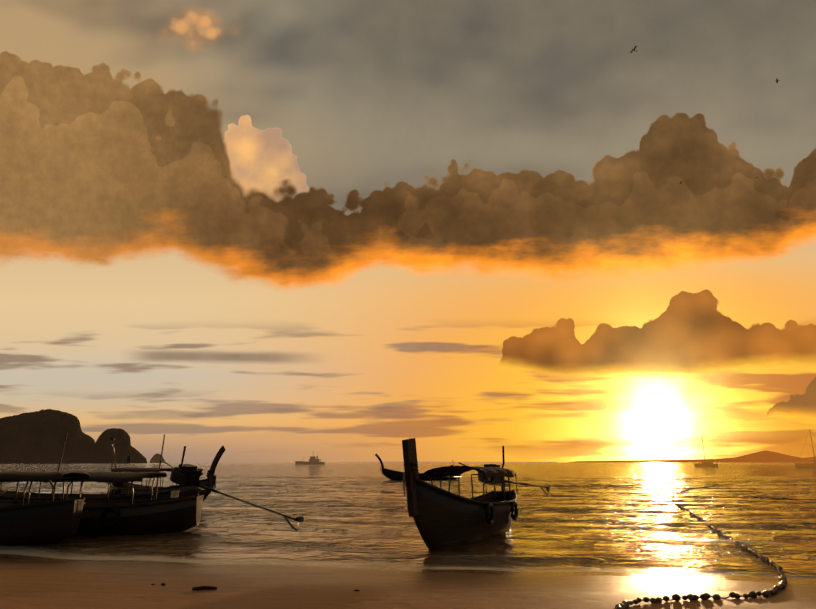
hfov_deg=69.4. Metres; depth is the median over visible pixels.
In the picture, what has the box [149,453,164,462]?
karst islet
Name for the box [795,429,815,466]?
sailboat
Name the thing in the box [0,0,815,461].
sky
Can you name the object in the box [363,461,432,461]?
shore
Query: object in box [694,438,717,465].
sailing yacht
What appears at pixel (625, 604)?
swim zone floats
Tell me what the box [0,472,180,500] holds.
longtail
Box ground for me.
[0,554,815,608]
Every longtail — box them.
[0,446,303,538]
[0,471,89,544]
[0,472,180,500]
[107,437,224,501]
[375,453,483,479]
[402,438,550,549]
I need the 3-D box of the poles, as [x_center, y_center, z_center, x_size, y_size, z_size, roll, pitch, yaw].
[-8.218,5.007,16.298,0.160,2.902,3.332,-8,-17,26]
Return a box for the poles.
[52,433,164,500]
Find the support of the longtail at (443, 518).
on the sea
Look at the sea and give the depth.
18.34 m
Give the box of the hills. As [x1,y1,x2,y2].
[575,450,815,461]
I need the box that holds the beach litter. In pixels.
[151,583,359,590]
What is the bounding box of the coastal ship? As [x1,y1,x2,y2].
[295,452,325,463]
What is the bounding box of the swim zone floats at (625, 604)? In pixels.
[614,485,786,608]
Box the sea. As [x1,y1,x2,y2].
[0,462,815,579]
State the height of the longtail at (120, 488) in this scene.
3.099 m
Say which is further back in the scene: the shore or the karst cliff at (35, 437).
the shore
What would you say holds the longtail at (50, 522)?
on the sea
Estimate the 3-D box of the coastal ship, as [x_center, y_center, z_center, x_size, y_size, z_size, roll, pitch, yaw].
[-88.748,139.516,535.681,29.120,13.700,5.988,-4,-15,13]
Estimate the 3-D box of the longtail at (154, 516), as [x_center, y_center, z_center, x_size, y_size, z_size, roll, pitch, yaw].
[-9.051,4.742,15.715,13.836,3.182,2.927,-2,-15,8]
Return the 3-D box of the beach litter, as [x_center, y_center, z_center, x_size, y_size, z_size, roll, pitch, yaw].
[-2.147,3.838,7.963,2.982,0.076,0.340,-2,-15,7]
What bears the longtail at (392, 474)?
on the sea
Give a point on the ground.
(31, 582)
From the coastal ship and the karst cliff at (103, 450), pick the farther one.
the karst cliff at (103, 450)
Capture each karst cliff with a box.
[0,409,94,462]
[91,428,146,462]

